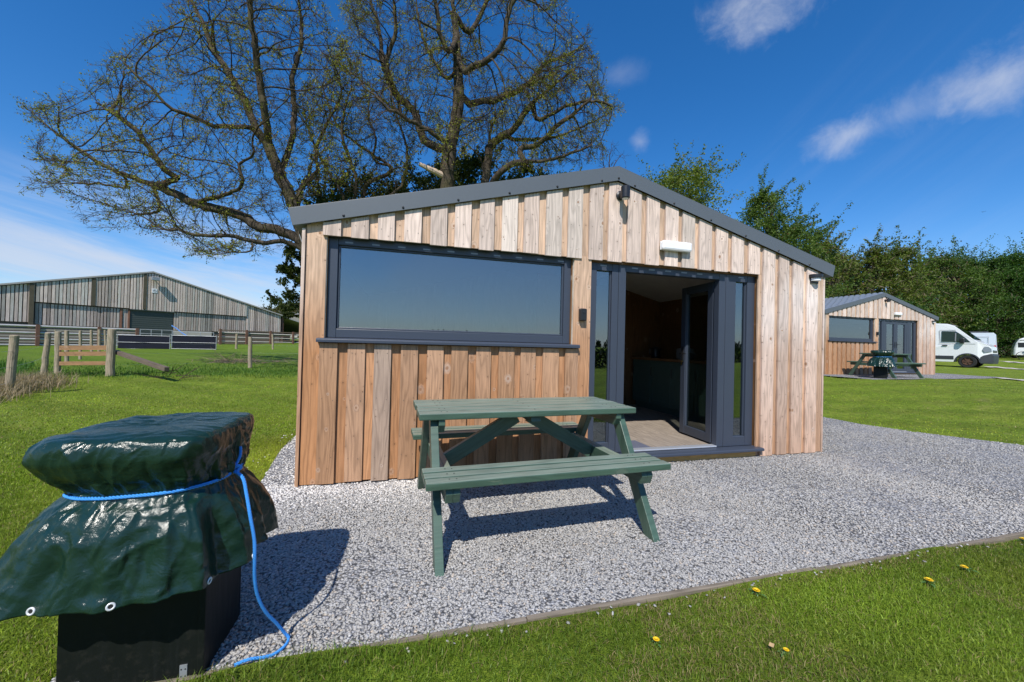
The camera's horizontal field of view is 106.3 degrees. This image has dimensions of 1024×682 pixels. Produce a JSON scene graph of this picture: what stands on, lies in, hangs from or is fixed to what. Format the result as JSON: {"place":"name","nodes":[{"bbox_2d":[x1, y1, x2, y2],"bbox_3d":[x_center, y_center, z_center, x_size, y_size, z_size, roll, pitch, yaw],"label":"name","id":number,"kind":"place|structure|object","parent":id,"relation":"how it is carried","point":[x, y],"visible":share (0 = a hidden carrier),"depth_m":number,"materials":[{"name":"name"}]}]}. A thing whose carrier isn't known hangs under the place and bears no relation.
{"place":"outdoors","nodes":[
{"label":"outdoors","id":0,"kind":"place"},
{"bbox_2d":[0,358,36,377],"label":"rough grass","id":1,"kind":"structure","parent":0,"point":[19,363],"depth_m":11.25,"materials":[{"name":"plant"}]},
{"bbox_2d":[0,367,96,403],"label":"dry grass","id":2,"kind":"structure","parent":0,"point":[29,383],"depth_m":7.85,"materials":[{"name":"plant"}]},
{"bbox_2d":[0,437,289,681],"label":"grass","id":3,"kind":"structure","parent":0,"point":[13,535],"depth_m":2.38,"materials":[{"name":"plant"}]},
{"bbox_2d":[0,375,297,485],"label":"grass","id":4,"kind":"structure","parent":0,"point":[152,409],"depth_m":5.98,"materials":[{"name":"plant"}]},
{"bbox_2d":[1,361,297,378],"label":"rough grass","id":5,"kind":"structure","parent":0,"point":[229,371],"depth_m":11.84,"materials":[{"name":"plant"}]},
{"bbox_2d":[51,486,883,681],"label":"gravel","id":6,"kind":"structure","parent":0,"point":[331,507],"depth_m":2.15,"materials":[{"name":"gravel"}]},
{"bbox_2d":[0,412,289,681],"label":"covered barbecue","id":7,"kind":"object","parent":6,"relation":"on","point":[128,553],"visible":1,"depth_m":1.23,"materials":[{"name":"green plastic"}]},
{"bbox_2d":[411,397,670,576],"bbox_3d":[0.070,0.835,2.771,1.505,0.767,1.325,2,-1,-18],"label":"picnic table","id":8,"kind":"object","parent":6,"relation":"on","point":[443,477],"visible":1,"depth_m":2.47,"materials":[{"name":"green wood"}]},
{"bbox_2d":[0,337,1023,681],"bbox_3d":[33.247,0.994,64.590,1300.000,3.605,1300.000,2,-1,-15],"label":"lawn","id":9,"kind":"structure","parent":0,"point":[894,393],"depth_m":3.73,"materials":[{"name":"plant"}]},
{"bbox_2d":[4,335,19,393],"bbox_3d":[-9.383,0.489,7.201,0.216,1.212,0.134,1,-1,5],"label":"fence post","id":10,"kind":"object","parent":9,"relation":"on","point":[12,358],"visible":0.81,"depth_m":7.16,"materials":[{"name":"wood"}]},
{"bbox_2d":[0,331,298,384],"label":"fence wire","id":11,"kind":"object","parent":10,"relation":"attached to","point":[140,353],"visible":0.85,"depth_m":11.17,"materials":[{"name":"metal"}]},
{"bbox_2d":[40,332,50,374],"bbox_3d":[-11.543,0.404,9.502,0.226,1.240,0.128,1,-1,4],"label":"fence post","id":12,"kind":"object","parent":9,"relation":"on","point":[45,353],"visible":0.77,"depth_m":9.46,"materials":[{"name":"wood"}]},
{"bbox_2d":[53,331,61,375],"bbox_3d":[-12.185,0.367,10.301,0.139,1.247,0.145,2,-1,-15],"label":"fence post","id":13,"kind":"object","parent":9,"relation":"on","point":[58,340],"visible":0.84,"depth_m":10.26,"materials":[{"name":"wood"}]},
{"bbox_2d":[64,330,68,360],"bbox_3d":[-14.957,0.269,12.901,0.151,1.244,0.124,2,-1,-15],"label":"fence post","id":14,"kind":"object","parent":9,"relation":"on","point":[66,339],"visible":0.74,"depth_m":12.86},
{"bbox_2d":[0,324,138,345],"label":"rail barrier","id":15,"kind":"object","parent":9,"relation":"on","point":[37,339],"visible":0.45,"depth_m":22.75,"materials":[{"name":"wood"}]},
{"bbox_2d":[78,331,81,358],"bbox_3d":[-16.864,0.204,15.001,0.112,1.224,0.112,2,-1,-15],"label":"fence post","id":16,"kind":"object","parent":9,"relation":"on","point":[80,340],"visible":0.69,"depth_m":14.97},
{"bbox_2d":[90,330,92,350],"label":"fence post","id":17,"kind":"object","parent":9,"relation":"on","point":[91,337],"visible":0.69,"depth_m":17.17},
{"bbox_2d":[97,330,100,350],"bbox_3d":[-20.213,0.042,18.798,0.130,1.206,0.113,2,-1,-15],"label":"fence post","id":18,"kind":"object","parent":9,"relation":"on","point":[99,337],"visible":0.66,"depth_m":18.77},
{"bbox_2d":[104,330,106,350],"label":"fence post","id":19,"kind":"object","parent":9,"relation":"on","point":[105,340],"visible":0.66,"depth_m":20.47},
{"bbox_2d":[105,329,116,375],"bbox_3d":[-10.867,0.353,10.403,0.216,1.370,0.207,2,-1,-15],"label":"fence post","id":20,"kind":"object","parent":9,"relation":"on","point":[110,353],"visible":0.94,"depth_m":10.34,"materials":[{"name":"wood"}]},
{"bbox_2d":[59,345,105,364],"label":"rail gate","id":21,"kind":"structure","parent":20,"relation":"attached to","point":[96,353],"depth_m":10.28,"materials":[{"name":"wood"}]},
{"bbox_2d":[116,350,169,370],"bbox_3d":[-9.790,0.501,10.100,2.554,0.464,0.100,1,-1,23],"label":"timber strut","id":22,"kind":"object","parent":20,"relation":"attached to","point":[142,360],"visible":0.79,"depth_m":9.99,"materials":[{"name":"wood"}]},
{"bbox_2d":[0,271,282,343],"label":"barn","id":23,"kind":"structure","parent":9,"relation":"on","point":[156,302],"depth_m":26.97,"materials":[{"name":"wood"}]},
{"bbox_2d":[129,309,173,337],"bbox_3d":[-26.211,-1.223,27.974,0.155,2.010,2.440,1,-1,30],"label":"roller door","id":24,"kind":"structure","parent":23,"relation":"in","point":[158,321],"depth_m":27.97,"materials":[{"name":"metal"}]},
{"bbox_2d":[116,334,169,348],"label":"field gate","id":25,"kind":"structure","parent":9,"relation":"on","point":[138,341],"depth_m":23.21,"materials":[{"name":"metal"}]},
{"bbox_2d":[140,329,172,342],"bbox_3d":[-23.808,-0.164,25.706,1.611,1.210,0.040,2,-1,-40],"label":"metal hurdle","id":26,"kind":"object","parent":9,"relation":"on","point":[151,332],"visible":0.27,"depth_m":25.55,"materials":[{"name":"metal"}]},
{"bbox_2d":[129,364,198,379],"bbox_3d":[-8.785,0.876,10.031,1.441,0.512,1.128,2,-1,-15],"label":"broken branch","id":27,"kind":"object","parent":9,"relation":"on","point":[172,372],"visible":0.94,"depth_m":9.97,"materials":[{"name":"brown plant"}]},
{"bbox_2d":[173,331,213,335],"bbox_3d":[-22.264,-0.084,26.856,2.311,1.110,0.039,2,-1,-23],"label":"metal hurdle","id":28,"kind":"object","parent":9,"relation":"on","point":[196,332],"visible":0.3,"depth_m":26.95,"materials":[{"name":"metal"}]},
{"bbox_2d":[171,334,216,348],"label":"field gate","id":29,"kind":"structure","parent":9,"relation":"on","point":[191,342],"depth_m":24.01,"materials":[{"name":"metal"}]},
{"bbox_2d":[10,0,378,263],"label":"bare tree","id":30,"kind":"object","parent":9,"relation":"on","point":[278,166],"visible":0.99,"depth_m":12.62,"materials":[{"name":"brown plant"}]},
{"bbox_2d":[235,334,237,348],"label":"fence post","id":31,"kind":"object","parent":9,"relation":"on","point":[236,341],"visible":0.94,"depth_m":25.94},
{"bbox_2d":[186,351,296,363],"bbox_3d":[-11.135,0.820,16.163,4.555,1.124,2.611,2,-1,-15],"label":"brushwood","id":32,"kind":"object","parent":9,"relation":"on","point":[225,361],"visible":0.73,"depth_m":15.87,"materials":[{"name":"plant"}]},
{"bbox_2d":[248,337,251,367],"bbox_3d":[-9.477,0.456,13.900,0.153,1.207,0.138,2,-1,-15],"label":"fence post","id":33,"kind":"object","parent":9,"relation":"on","point":[249,352],"visible":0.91,"depth_m":13.85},
{"bbox_2d":[218,329,298,344],"bbox_3d":[-21.012,-0.155,34.196,0.210,1.430,8.800,1,-1,30],"label":"rail barrier","id":34,"kind":"object","parent":9,"relation":"on","point":[246,335],"visible":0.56,"depth_m":32.73,"materials":[{"name":"metal"}]},
{"bbox_2d":[260,289,277,311],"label":"distant tree","id":35,"kind":"object","parent":9,"relation":"on","point":[268,308],"visible":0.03,"depth_m":74.32,"materials":[{"name":"green plant"}]},
{"bbox_2d":[271,334,273,348],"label":"fence post","id":36,"kind":"object","parent":9,"relation":"on","point":[272,335],"visible":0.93,"depth_m":26.46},
{"bbox_2d":[272,295,289,313],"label":"distant tree","id":37,"kind":"object","parent":9,"relation":"on","point":[276,309],"visible":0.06,"depth_m":71.07,"materials":[{"name":"green plant"}]},
{"bbox_2d":[265,229,300,318],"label":"pine tree","id":38,"kind":"object","parent":9,"relation":"on","point":[291,270],"visible":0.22,"depth_m":13.97,"materials":[{"name":"green plant"}]},
{"bbox_2d":[279,316,298,341],"bbox_3d":[-25.334,-0.966,41.336,12.000,2.930,5.500,1,-1,30],"label":"bush","id":39,"kind":"object","parent":9,"relation":"on","point":[289,325],"visible":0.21,"depth_m":39.29,"materials":[{"name":"plant"}]},
{"bbox_2d":[278,291,299,337],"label":"distant tree","id":40,"kind":"object","parent":9,"relation":"on","point":[295,312],"visible":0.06,"depth_m":68.72,"materials":[{"name":"green plant"}]},
{"bbox_2d":[296,140,385,204],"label":"pine tree","id":41,"kind":"object","parent":9,"relation":"on","point":[325,196],"visible":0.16,"depth_m":17.25,"materials":[{"name":"green plant"}]},
{"bbox_2d":[283,47,420,200],"bbox_3d":[-6.846,-6.008,15.988,6.792,14.409,4.687,1,-1,0],"label":"bare tree","id":42,"kind":"object","parent":9,"relation":"on","point":[384,164],"visible":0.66,"depth_m":15.35,"materials":[{"name":"brown plant"}]},
{"bbox_2d":[367,163,422,197],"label":"pine tree","id":43,"kind":"object","parent":9,"relation":"on","point":[387,191],"visible":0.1,"depth_m":17.27,"materials":[{"name":"green plant"}]},
{"bbox_2d":[392,144,463,193],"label":"pine tree","id":44,"kind":"object","parent":9,"relation":"on","point":[425,182],"visible":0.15,"depth_m":17.06,"materials":[{"name":"green plant"}]},
{"bbox_2d":[316,0,599,187],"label":"bare tree","id":45,"kind":"object","parent":9,"relation":"on","point":[447,146],"visible":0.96,"depth_m":14.61,"materials":[{"name":"brown plant"}]},
{"bbox_2d":[436,137,505,186],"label":"pine tree","id":46,"kind":"object","parent":9,"relation":"on","point":[468,164],"visible":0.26,"depth_m":17.19,"materials":[{"name":"green plant"}]},
{"bbox_2d":[496,140,552,180],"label":"pine tree","id":47,"kind":"object","parent":9,"relation":"on","point":[518,175],"visible":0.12,"depth_m":17.21,"materials":[{"name":"green plant"}]},
{"bbox_2d":[50,417,1023,681],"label":"gravel pad","id":48,"kind":"object","parent":9,"relation":"on","point":[392,571],"visible":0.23,"depth_m":2.47,"materials":[{"name":"gravel"}]},
{"bbox_2d":[288,166,834,486],"bbox_3d":[0.392,-0.242,6.093,5.832,3.040,4.814,2,-1,-15],"label":"timber cabin","id":49,"kind":"object","parent":48,"relation":"on","point":[488,290],"visible":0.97,"depth_m":3.88,"materials":[{"name":"brown wood"}]},
{"bbox_2d":[316,236,579,347],"bbox_3d":[-0.470,-0.419,3.459,2.300,0.917,0.183,2,-1,-15],"label":"window","id":50,"kind":"structure","parent":49,"relation":"in","point":[341,334],"depth_m":3.42,"materials":[{"name":"grey metal"}]},
{"bbox_2d":[578,308,586,320],"bbox_3d":[0.683,-0.255,3.708,0.068,0.120,0.064,2,-1,-15],"label":"key safe","id":51,"kind":"object","parent":49,"relation":"attached to","point":[582,315],"visible":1,"depth_m":3.69,"materials":[{"name":"black plastic"}]},
{"bbox_2d":[593,276,607,440],"bbox_3d":[1.005,0.205,4.276,0.165,1.821,0.575,2,-1,-18],"label":"door leaf","id":52,"kind":"structure","parent":49,"relation":"in","point":[601,282],"depth_m":4.31,"materials":[{"name":"grey glass"}]},
{"bbox_2d":[616,185,629,199],"bbox_3d":[1.099,-1.446,3.770,0.091,0.122,0.142,2,-1,-15],"label":"spot lamp","id":53,"kind":"object","parent":49,"relation":"attached to","point":[623,193],"visible":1,"depth_m":3.71,"materials":[{"name":"black plastic"}]},
{"bbox_2d":[660,240,691,252],"bbox_3d":[1.700,-0.979,3.976,0.356,0.100,0.060,2,-1,-15],"label":"bulkhead light","id":54,"kind":"object","parent":49,"relation":"attached to","point":[675,246],"visible":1,"depth_m":3.95,"materials":[{"name":"white plastic"}]},
{"bbox_2d":[588,262,764,457],"bbox_3d":[1.757,0.200,4.070,2.160,1.982,0.192,2,-1,-15],"label":"doorway","id":55,"kind":"structure","parent":49,"relation":"in","point":[723,441],"depth_m":4.24,"materials":[{"name":"grey metal"}]},
{"bbox_2d":[632,357,740,428],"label":"kitchen units","id":56,"kind":"object","parent":49,"relation":"in","point":[656,384],"visible":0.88,"depth_m":6.14,"materials":[{"name":"green paint"}]},
{"bbox_2d":[679,281,713,442],"bbox_3d":[2.229,0.240,4.612,0.165,1.821,0.575,2,-1,-10],"label":"door leaf","id":57,"kind":"structure","parent":49,"relation":"in","point":[706,435],"depth_m":4.69,"materials":[{"name":"grey metal"}]},
{"bbox_2d":[809,274,822,283],"bbox_3d":[3.561,-0.727,4.472,0.156,0.100,0.090,2,-1,-15],"label":"half round lamp","id":58,"kind":"object","parent":49,"relation":"attached to","point":[815,278],"visible":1,"depth_m":4.46,"materials":[{"name":"silver plastic"}]},
{"bbox_2d":[247,429,1022,662],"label":"gravel","id":59,"kind":"structure","parent":48,"relation":"on","point":[568,622],"depth_m":1.83,"materials":[{"name":"gravel"}]},
{"bbox_2d":[450,49,625,182],"bbox_3d":[1.125,-5.742,15.424,7.471,14.394,4.985,1,-1,-5],"label":"bare tree","id":60,"kind":"object","parent":9,"relation":"on","point":[496,141],"visible":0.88,"depth_m":15.27,"materials":[{"name":"brown plant"}]},
{"bbox_2d":[155,531,1023,681],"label":"edging board","id":61,"kind":"object","parent":9,"relation":"on","point":[673,593],"visible":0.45,"depth_m":1.79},
{"bbox_2d":[598,141,629,167],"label":"bare tree","id":62,"kind":"object","parent":9,"relation":"on","point":[609,157],"visible":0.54,"depth_m":17.99,"materials":[{"name":"brown plant"}]},
{"bbox_2d":[650,636,660,646],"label":"dandelion","id":63,"kind":"object","parent":9,"relation":"on","point":[656,639],"visible":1,"depth_m":1.51,"materials":[{"name":"yellow plant"}]},
{"bbox_2d":[638,139,746,220],"bbox_3d":[6.172,-3.201,14.939,4.908,9.209,5.071,1,-1,33],"label":"hawthorn tree","id":64,"kind":"object","parent":9,"relation":"on","point":[698,179],"visible":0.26,"depth_m":14.00,"materials":[{"name":"green plant"}]},
{"bbox_2d":[748,588,766,597],"bbox_3d":[1.185,1.218,1.862,0.082,0.033,0.061,1,-1,17],"label":"dandelion","id":65,"kind":"object","parent":9,"relation":"on","point":[756,590],"visible":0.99,"depth_m":1.86,"materials":[{"name":"yellow plant"}]},
{"bbox_2d":[735,163,830,256],"bbox_3d":[12.154,-3.727,18.582,4.764,9.947,4.603,1,-1,9],"label":"hawthorn tree","id":66,"kind":"object","parent":9,"relation":"on","point":[758,211],"visible":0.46,"depth_m":17.96,"materials":[{"name":"green plant"}]},
{"bbox_2d":[778,647,789,656],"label":"dandelion","id":67,"kind":"object","parent":9,"relation":"on","point":[785,649],"visible":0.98,"depth_m":1.50,"materials":[{"name":"yellow plant"}]},
{"bbox_2d":[753,211,841,297],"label":"hawthorn tree","id":68,"kind":"object","parent":9,"relation":"on","point":[785,227],"visible":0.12,"depth_m":16.82,"materials":[{"name":"green plant"}]},
{"bbox_2d":[786,202,888,297],"bbox_3d":[15.334,-2.833,19.947,4.888,8.315,4.642,1,-1,2],"label":"hawthorn tree","id":69,"kind":"object","parent":9,"relation":"on","point":[817,232],"visible":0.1,"depth_m":18.87,"materials":[{"name":"green plant"}]},
{"bbox_2d":[830,243,861,290],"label":"woodland tree","id":70,"kind":"object","parent":9,"relation":"on","point":[843,255],"visible":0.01,"depth_m":35.49,"materials":[{"name":"green plant"}]},
{"bbox_2d":[810,220,905,297],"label":"woodland tree","id":71,"kind":"object","parent":9,"relation":"on","point":[833,281],"visible":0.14,"depth_m":27.18,"materials":[{"name":"green plant"}]},
{"bbox_2d":[837,243,886,296],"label":"woodland tree","id":72,"kind":"object","parent":9,"relation":"on","point":[847,269],"visible":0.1,"depth_m":31.80,"materials":[{"name":"green plant"}]},
{"bbox_2d":[837,223,945,310],"bbox_3d":[28.707,-3.686,29.991,7.120,10.771,6.822,2,-1,-15],"label":"woodland tree","id":73,"kind":"object","parent":9,"relation":"on","point":[881,259],"visible":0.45,"depth_m":29.38,"materials":[{"name":"green plant"}]},
{"bbox_2d":[824,373,1005,379],"bbox_3d":[13.439,1.203,15.134,7.600,0.074,6.050,2,-1,-15],"label":"gravel pad","id":74,"kind":"object","parent":9,"relation":"on","point":[915,376],"visible":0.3,"depth_m":13.10,"materials":[{"name":"gravel"}]},
{"bbox_2d":[866,350,895,378],"bbox_3d":[11.414,0.715,11.884,0.904,0.871,0.686,2,-1,-44],"label":"covered barbecue","id":75,"kind":"object","parent":74,"relation":"on","point":[881,361],"visible":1,"depth_m":11.70,"materials":[{"name":"green plastic"}]},
{"bbox_2d":[824,292,938,373],"bbox_3d":[12.815,-0.254,16.151,5.832,3.040,4.814,2,-1,-15],"label":"timber cabin","id":76,"kind":"object","parent":74,"relation":"on","point":[853,324],"visible":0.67,"depth_m":14.07,"materials":[{"name":"brown wood"}]},
{"bbox_2d":[828,315,877,342],"bbox_3d":[11.953,-0.431,13.516,2.300,0.917,0.183,2,-1,-15],"label":"window","id":77,"kind":"structure","parent":76,"relation":"in","point":[870,339],"depth_m":13.62,"materials":[{"name":"grey glass"}]},
{"bbox_2d":[885,321,895,370],"bbox_3d":[13.841,0.202,14.094,0.575,1.821,0.165,2,-1,-15],"label":"door leaf","id":78,"kind":"structure","parent":76,"relation":"in","point":[893,344],"depth_m":14.12,"materials":[{"name":"grey glass"}]},
{"bbox_2d":[879,319,915,372],"bbox_3d":[14.180,0.189,14.127,2.160,1.982,0.192,2,-1,-15],"label":"doorway","id":79,"kind":"structure","parent":76,"relation":"in","point":[882,321],"depth_m":14.31,"materials":[{"name":"grey metal"}]},
{"bbox_2d":[895,322,906,371],"bbox_3d":[14.402,0.217,14.249,0.575,1.821,0.165,2,-1,-15],"label":"door leaf","id":80,"kind":"structure","parent":76,"relation":"in","point":[904,324],"depth_m":14.28,"materials":[{"name":"grey glass"}]},
{"bbox_2d":[847,353,925,377],"bbox_3d":[12.312,0.789,12.673,1.505,0.767,1.325,2,-1,-17],"label":"picnic table","id":81,"kind":"object","parent":74,"relation":"on","point":[910,363],"visible":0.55,"depth_m":12.57,"materials":[{"name":"green wood"}]},
{"bbox_2d":[894,284,943,323],"bbox_3d":[26.680,-1.158,25.772,4.542,5.609,4.048,1,-1,38],"label":"leafy bush","id":82,"kind":"object","parent":9,"relation":"on","point":[924,307],"visible":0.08,"depth_m":25.59,"materials":[{"name":"green plant"}]},
{"bbox_2d":[855,225,986,329],"bbox_3d":[31.807,-3.870,30.667,8.168,10.963,6.440,1,-1,43],"label":"woodland tree","id":83,"kind":"object","parent":9,"relation":"on","point":[914,265],"visible":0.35,"depth_m":29.70,"materials":[{"name":"green plant"}]},
{"bbox_2d":[881,237,960,312],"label":"woodland tree","id":84,"kind":"object","parent":9,"relation":"on","point":[913,277],"depth_m":35.64,"materials":[{"name":"green plant"}]},
{"bbox_2d":[823,375,1023,443],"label":"grass","id":85,"kind":"structure","parent":9,"relation":"on","point":[933,408],"depth_m":7.44,"materials":[{"name":"plant"}]},
{"bbox_2d":[921,577,935,587],"bbox_3d":[2.147,1.240,1.973,0.087,0.033,0.053,2,-1,-34],"label":"dandelion","id":86,"kind":"object","parent":9,"relation":"on","point":[929,579],"visible":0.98,"depth_m":1.98,"materials":[{"name":"yellow plant"}]},
{"bbox_2d":[908,249,960,323],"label":"woodland tree","id":87,"kind":"object","parent":9,"relation":"on","point":[925,276],"visible":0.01,"depth_m":40.63,"materials":[{"name":"green plant"}]},
{"bbox_2d":[922,240,970,324],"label":"woodland tree","id":88,"kind":"object","parent":9,"relation":"on","point":[932,258],"visible":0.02,"depth_m":45.09,"materials":[{"name":"green plant"}]},
{"bbox_2d":[938,303,976,326],"bbox_3d":[41.965,-1.308,38.028,4.357,5.961,4.632,1,-1,30],"label":"leafy bush","id":89,"kind":"object","parent":9,"relation":"on","point":[953,320],"visible":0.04,"depth_m":36.93,"materials":[{"name":"green plant"}]},
{"bbox_2d":[917,233,1011,330],"bbox_3d":[41.663,-4.374,36.792,7.868,12.102,8.718,2,-1,-15],"label":"woodland tree","id":90,"kind":"object","parent":9,"relation":"on","point":[946,261],"visible":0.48,"depth_m":35.68,"materials":[{"name":"green plant"}]},
{"bbox_2d":[935,323,998,367],"bbox_3d":[25.804,0.214,24.056,2.205,2.659,5.693,2,-1,-31],"label":"camper van","id":91,"kind":"object","parent":9,"relation":"on","point":[959,345],"visible":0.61,"depth_m":22.26,"materials":[{"name":"white paint"}]},
{"bbox_2d":[958,565,978,572],"bbox_3d":[2.494,1.249,2.104,0.086,0.033,0.053,1,-1,32],"label":"dandelion","id":92,"kind":"object","parent":9,"relation":"on","point":[965,567],"visible":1,"depth_m":2.10,"materials":[{"name":"yellow plant"}]},
{"bbox_2d":[914,234,1023,354],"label":"woodland tree","id":93,"kind":"object","parent":9,"relation":"on","point":[972,265],"visible":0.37,"depth_m":36.29,"materials":[{"name":"green plant"}]},
{"bbox_2d":[969,331,996,355],"bbox_3d":[33.702,0.433,29.909,1.896,2.304,5.027,2,-1,-40],"label":"camper van","id":94,"kind":"object","parent":9,"relation":"on","point":[986,337],"visible":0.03,"depth_m":27.98,"materials":[{"name":"white paint"}]},
{"bbox_2d":[964,235,1003,351],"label":"woodland tree","id":95,"kind":"object","parent":9,"relation":"on","point":[981,260],"depth_m":44.37,"materials":[{"name":"green plant"}]},
{"bbox_2d":[951,241,1023,356],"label":"woodland tree","id":96,"kind":"object","parent":9,"relation":"on","point":[1003,272],"visible":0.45,"depth_m":36.10,"materials":[{"name":"green plant"}]},
{"bbox_2d":[952,249,1023,355],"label":"woodland tree","id":97,"kind":"object","parent":9,"relation":"on","point":[1004,305],"visible":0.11,"depth_m":37.21,"materials":[{"name":"green plant"}]},
{"bbox_2d":[967,230,1023,357],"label":"woodland tree","id":98,"kind":"object","parent":9,"relation":"on","point":[1018,259],"visible":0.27,"depth_m":36.58,"materials":[{"name":"green plant"}]},
{"bbox_2d":[984,366,1016,368],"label":"path","id":99,"kind":"structure","parent":9,"relation":"on","point":[1000,367],"depth_m":22.33,"materials":[{"name":"concrete"}]},
{"bbox_2d":[991,240,1023,356],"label":"woodland tree","id":100,"kind":"object","parent":9,"relation":"on","point":[997,292],"visible":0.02,"depth_m":44.93,"materials":[{"name":"green plant"}]},
{"bbox_2d":[998,290,1023,352],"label":"woodland tree","id":101,"kind":"object","parent":9,"relation":"on","point":[1014,325],"visible":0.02,"depth_m":38.97,"materials":[{"name":"green plant"}]},
{"bbox_2d":[1011,338,1023,356],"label":"caravan","id":102,"kind":"object","parent":9,"relation":"on","point":[1017,346],"visible":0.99,"depth_m":32.21,"materials":[{"name":"white paint"}]},
{"bbox_2d":[0,0,1023,351],"label":"sky","id":103,"kind":"structure","parent":0,"point":[910,113],"materials":[{"name":"blue"}]},
{"bbox_2d":[549,165,582,174],"bbox_3d":[2.239,-3.606,18.424,2.612,9.966,2.522,2,-1,-15],"label":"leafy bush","id":104,"kind":"object","parent":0,"point":[566,172],"visible":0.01,"depth_m":18.38,"materials":[{"name":"green plant"}]},
{"bbox_2d":[631,440,649,447],"bbox_3d":[1.266,1.136,4.212,0.380,0.010,0.290,2,-1,-15],"label":"doormat","id":105,"kind":"object","parent":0,"point":[636,444],"visible":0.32,"depth_m":4.20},
{"bbox_2d":[261,417,1023,554],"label":"gravel","id":106,"kind":"structure","parent":0,"point":[802,521],"depth_m":3.25,"materials":[{"name":"gravel"}]},
{"bbox_2d":[649,347,661,357],"bbox_3d":[2.550,0.199,6.825,0.192,0.200,0.167,1,-1,25],"label":"kettle","id":107,"kind":"object","parent":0,"point":[655,352],"visible":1,"depth_m":6.77,"materials":[{"name":"black plastic"}]},
{"bbox_2d":[676,348,693,359],"bbox_3d":[2.779,0.205,6.162,0.160,0.184,0.260,2,-1,-15],"label":"toaster","id":108,"kind":"object","parent":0,"point":[678,355],"visible":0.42,"depth_m":6.15,"materials":[{"name":"metal"}]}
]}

